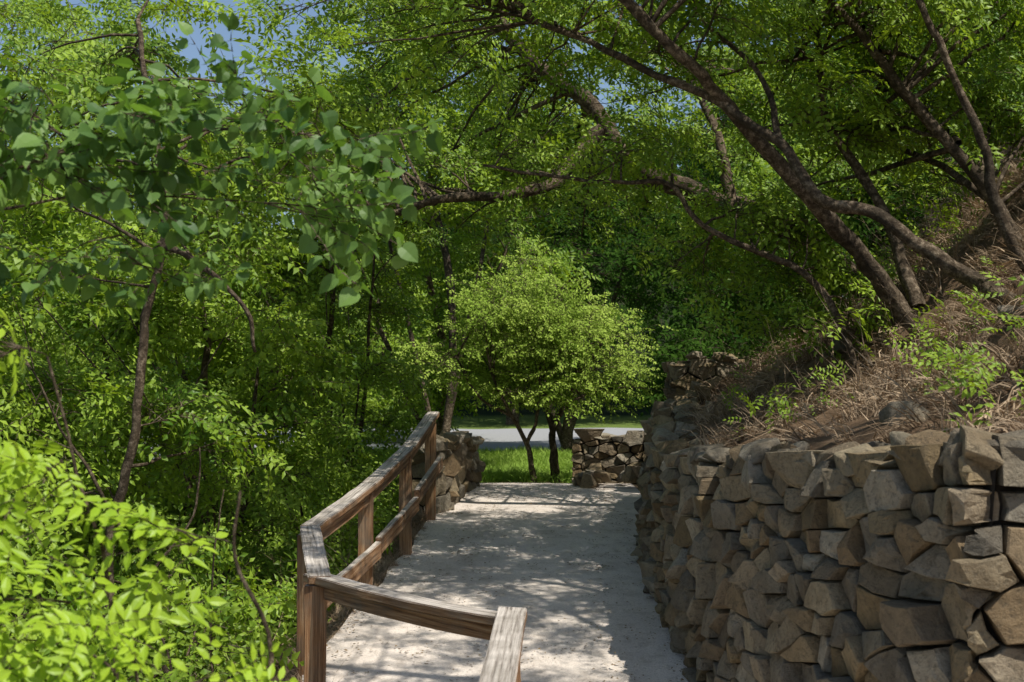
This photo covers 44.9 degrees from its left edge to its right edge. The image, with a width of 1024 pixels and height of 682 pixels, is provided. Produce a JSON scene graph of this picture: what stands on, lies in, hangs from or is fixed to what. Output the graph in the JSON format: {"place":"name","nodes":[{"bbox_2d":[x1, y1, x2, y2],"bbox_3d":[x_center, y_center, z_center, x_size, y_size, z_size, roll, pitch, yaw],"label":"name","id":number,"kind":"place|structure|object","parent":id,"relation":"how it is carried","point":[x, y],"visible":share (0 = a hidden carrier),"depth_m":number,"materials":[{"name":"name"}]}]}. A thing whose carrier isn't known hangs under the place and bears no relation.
{"place":"outdoors","nodes":[
{"label":"outdoors","id":0,"kind":"place"},
{"bbox_2d":[269,508,440,681],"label":"dry grass","id":1,"kind":"structure","parent":0,"point":[380,576],"depth_m":10.34,"materials":[{"name":"beige plant"}]},
{"bbox_2d":[245,443,572,591],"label":"grass","id":2,"kind":"structure","parent":0,"point":[514,467],"depth_m":23.44,"materials":[{"name":"green plant"}]},
{"bbox_2d":[0,0,866,284],"label":"sky","id":3,"kind":"structure","parent":0,"point":[211,50],"materials":[{"name":"blue"}]},
{"bbox_2d":[4,140,971,486],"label":"road","id":4,"kind":"structure","parent":0,"point":[500,438],"depth_m":33.91,"materials":[{"name":"grey asphalt"}]},
{"bbox_2d":[2,0,1023,681],"bbox_3d":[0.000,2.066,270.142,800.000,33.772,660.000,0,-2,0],"label":"ground","id":5,"kind":"structure","parent":0,"point":[818,440],"depth_m":10.73,"materials":[{"name":"soil"}]},
{"bbox_2d":[0,215,156,416],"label":"background tree","id":6,"kind":"object","parent":5,"relation":"on","point":[67,279],"depth_m":17.81,"materials":[{"name":"green plant"}]},
{"bbox_2d":[0,0,194,675],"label":"slope tree","id":7,"kind":"object","parent":5,"relation":"on","point":[121,404],"visible":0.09,"depth_m":12.51,"materials":[{"name":"green plant"}]},
{"bbox_2d":[0,554,206,681],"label":"shrub","id":8,"kind":"object","parent":5,"relation":"on","point":[67,657],"visible":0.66,"depth_m":7.48,"materials":[{"name":"green plant"}]},
{"bbox_2d":[0,0,331,680],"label":"slope tree","id":9,"kind":"object","parent":5,"relation":"on","point":[27,19],"visible":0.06,"depth_m":15.79,"materials":[{"name":"green plant"}]},
{"bbox_2d":[0,0,355,681],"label":"valley tree","id":10,"kind":"object","parent":5,"relation":"on","point":[40,427],"visible":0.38,"depth_m":9.49,"materials":[{"name":"green plant"}]},
{"bbox_2d":[60,593,295,681],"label":"shrub","id":11,"kind":"object","parent":5,"relation":"on","point":[193,648],"visible":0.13,"depth_m":9.11,"materials":[{"name":"green plant"}]},
{"bbox_2d":[0,243,364,681],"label":"foreground sapling","id":12,"kind":"object","parent":5,"relation":"on","point":[144,560],"visible":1,"depth_m":3.63,"materials":[{"name":"green plant"}]},
{"bbox_2d":[1,234,382,625],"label":"slope tree","id":13,"kind":"object","parent":5,"relation":"on","point":[304,468],"visible":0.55,"depth_m":11.91,"materials":[{"name":"green plant"}]},
{"bbox_2d":[10,456,398,681],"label":"undergrowth","id":14,"kind":"object","parent":5,"relation":"on","point":[348,544],"visible":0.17,"depth_m":11.49,"materials":[{"name":"green plant"}]},
{"bbox_2d":[0,0,475,365],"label":"redbud tree","id":15,"kind":"object","parent":5,"relation":"on","point":[86,175],"visible":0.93,"depth_m":4.52,"materials":[{"name":"green plant"}]},
{"bbox_2d":[108,80,383,474],"bbox_3d":[-5.932,-1.023,26.229,7.249,8.987,7.398,0,-2,0],"label":"background tree","id":16,"kind":"object","parent":5,"relation":"on","point":[197,393],"visible":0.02,"depth_m":26.10,"materials":[{"name":"green plant"}]},
{"bbox_2d":[118,223,378,426],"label":"background tree","id":17,"kind":"object","parent":5,"relation":"on","point":[188,406],"visible":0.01,"depth_m":40.90,"materials":[{"name":"green plant"}]},
{"bbox_2d":[134,39,464,542],"bbox_3d":[-2.848,-0.280,15.739,4.513,7.334,3.830,0,-2,0],"label":"slope tree","id":18,"kind":"object","parent":5,"relation":"on","point":[340,431],"visible":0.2,"depth_m":15.38,"materials":[{"name":"green plant"}]},
{"bbox_2d":[259,223,492,443],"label":"background tree","id":19,"kind":"object","parent":5,"relation":"on","point":[393,326],"visible":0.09,"depth_m":31.82,"materials":[{"name":"green plant"}]},
{"bbox_2d":[311,20,584,433],"bbox_3d":[-1.152,-1.644,21.143,5.084,8.658,4.359,0,-2,0],"label":"background tree","id":20,"kind":"object","parent":5,"relation":"on","point":[450,292],"visible":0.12,"depth_m":20.97,"materials":[{"name":"green plant"}]},
{"bbox_2d":[411,430,485,525],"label":"stone wall","id":21,"kind":"structure","parent":5,"relation":"on","point":[461,471],"depth_m":13.86,"materials":[{"name":"stone"}]},
{"bbox_2d":[314,120,602,434],"bbox_3d":[-1.160,-0.845,24.014,6.067,7.361,6.082,0,-2,0],"label":"background tree","id":22,"kind":"object","parent":5,"relation":"on","point":[425,274],"visible":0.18,"depth_m":23.70,"materials":[{"name":"green plant"}]},
{"bbox_2d":[385,274,587,482],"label":"fruit tree","id":23,"kind":"object","parent":5,"relation":"on","point":[503,399],"visible":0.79,"depth_m":17.91,"materials":[{"name":"green plant"}]},
{"bbox_2d":[302,483,687,681],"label":"footpath","id":24,"kind":"structure","parent":5,"relation":"on","point":[549,596],"depth_m":10.04,"materials":[{"name":"gravel"},{"name":"sand"}]},
{"bbox_2d":[296,412,526,681],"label":"wooden railing","id":25,"kind":"object","parent":24,"relation":"on","point":[321,589],"visible":0.91,"depth_m":6.95,"materials":[{"name":"brown wood"}]},
{"bbox_2d":[295,481,685,681],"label":"fallen leaves","id":26,"kind":"object","parent":24,"relation":"on","point":[524,577],"visible":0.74,"depth_m":10.57,"materials":[{"name":"brown plant"}]},
{"bbox_2d":[363,91,671,424],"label":"background tree","id":27,"kind":"object","parent":5,"relation":"on","point":[509,420],"depth_m":41.66,"materials":[{"name":"green plant"}]},
{"bbox_2d":[97,0,1017,425],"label":"distant forest","id":28,"kind":"object","parent":5,"relation":"on","point":[677,306],"visible":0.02,"depth_m":50.97,"materials":[{"name":"green plant"}]},
{"bbox_2d":[422,123,703,453],"bbox_3d":[0.922,-1.171,27.762,7.200,8.126,6.383,0,-2,0],"label":"background tree","id":29,"kind":"object","parent":5,"relation":"on","point":[606,272],"visible":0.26,"depth_m":26.86,"materials":[{"name":"green plant"}]},
{"bbox_2d":[253,0,874,330],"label":"leaning old tree","id":30,"kind":"object","parent":5,"relation":"on","point":[440,198],"visible":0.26,"depth_m":13.76,"materials":[{"name":"green plant"}]},
{"bbox_2d":[448,243,685,482],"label":"fruit tree","id":31,"kind":"object","parent":5,"relation":"on","point":[584,332],"visible":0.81,"depth_m":18.23,"materials":[{"name":"green plant"}]},
{"bbox_2d":[112,89,1023,681],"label":"dead brush","id":32,"kind":"object","parent":5,"relation":"on","point":[800,361],"visible":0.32,"depth_m":9.96,"materials":[{"name":"brown plant"}]},
{"bbox_2d":[195,0,1021,304],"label":"hillside tree","id":33,"kind":"object","parent":5,"relation":"on","point":[945,258],"visible":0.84,"depth_m":9.85,"materials":[{"name":"green plant"}]},
{"bbox_2d":[572,428,645,484],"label":"stone end wall","id":34,"kind":"structure","parent":5,"relation":"on","point":[614,455],"depth_m":16.83,"materials":[{"name":"stone"}]},
{"bbox_2d":[449,95,938,384],"bbox_3d":[1.503,-0.815,10.629,4.018,2.488,2.306,0,-2,0],"label":"slender tree","id":35,"kind":"object","parent":5,"relation":"on","point":[796,279],"visible":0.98,"depth_m":10.47,"materials":[{"name":"green plant"}]},
{"bbox_2d":[661,359,756,399],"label":"stone wall","id":36,"kind":"structure","parent":5,"relation":"on","point":[677,380],"depth_m":14.98,"materials":[{"name":"brown stone"}]},
{"bbox_2d":[618,225,800,417],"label":"background tree","id":37,"kind":"object","parent":5,"relation":"on","point":[700,320],"visible":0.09,"depth_m":23.26,"materials":[{"name":"green plant"}]},
{"bbox_2d":[427,0,1007,342],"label":"hillside tree","id":38,"kind":"object","parent":5,"relation":"on","point":[664,44],"visible":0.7,"depth_m":10.04,"materials":[{"name":"green plant"}]},
{"bbox_2d":[602,15,890,356],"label":"background tree","id":39,"kind":"object","parent":5,"relation":"on","point":[707,175],"visible":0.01,"depth_m":42.96,"materials":[{"name":"green plant"}]},
{"bbox_2d":[607,61,912,351],"bbox_3d":[6.025,-2.522,29.338,8.155,8.465,5.718,0,-2,0],"label":"background tree","id":40,"kind":"object","parent":5,"relation":"on","point":[712,173],"visible":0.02,"depth_m":28.83,"materials":[{"name":"green plant"}]},
{"bbox_2d":[572,148,1023,487],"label":"loose boulders","id":41,"kind":"object","parent":5,"relation":"on","point":[593,475],"visible":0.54,"depth_m":13.09,"materials":[{"name":"stone"}]},
{"bbox_2d":[630,397,1023,681],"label":"stone retaining wall","id":42,"kind":"structure","parent":5,"relation":"on","point":[900,558],"depth_m":6.20,"materials":[{"name":"brown stone"}]},
{"bbox_2d":[645,25,1023,400],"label":"dark shrubs","id":43,"kind":"object","parent":5,"relation":"on","point":[690,342],"depth_m":16.46,"materials":[{"name":"green plant"}]},
{"bbox_2d":[666,117,1023,447],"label":"dry grass","id":44,"kind":"structure","parent":5,"relation":"on","point":[726,440],"depth_m":9.38,"materials":[{"name":"brown plant"}]},
{"bbox_2d":[706,95,1004,303],"bbox_3d":[4.827,-2.001,17.672,4.228,3.387,3.562,0,-2,0],"label":"background tree","id":45,"kind":"object","parent":5,"relation":"on","point":[826,185],"visible":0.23,"depth_m":17.20,"materials":[{"name":"green plant"}]},
{"bbox_2d":[718,87,993,299],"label":"background tree","id":46,"kind":"object","parent":5,"relation":"on","point":[860,198],"visible":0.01,"depth_m":19.16,"materials":[{"name":"green plant"}]},
{"bbox_2d":[704,0,1023,266],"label":"hillside tree","id":47,"kind":"object","parent":5,"relation":"on","point":[983,43],"visible":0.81,"depth_m":10.32,"materials":[{"name":"green plant"}]},
{"bbox_2d":[716,112,1023,433],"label":"hillside weeds","id":48,"kind":"object","parent":5,"relation":"on","point":[955,354],"visible":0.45,"depth_m":7.75,"materials":[{"name":"green plant"}]},
{"bbox_2d":[920,0,1023,141],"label":"background tree","id":49,"kind":"object","parent":5,"relation":"on","point":[978,106],"visible":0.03,"depth_m":17.67,"materials":[{"name":"green plant"}]},
{"bbox_2d":[937,0,1023,127],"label":"background tree","id":50,"kind":"object","parent":5,"relation":"on","point":[998,83],"visible":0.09,"depth_m":14.10,"materials":[{"name":"green plant"}]}
]}

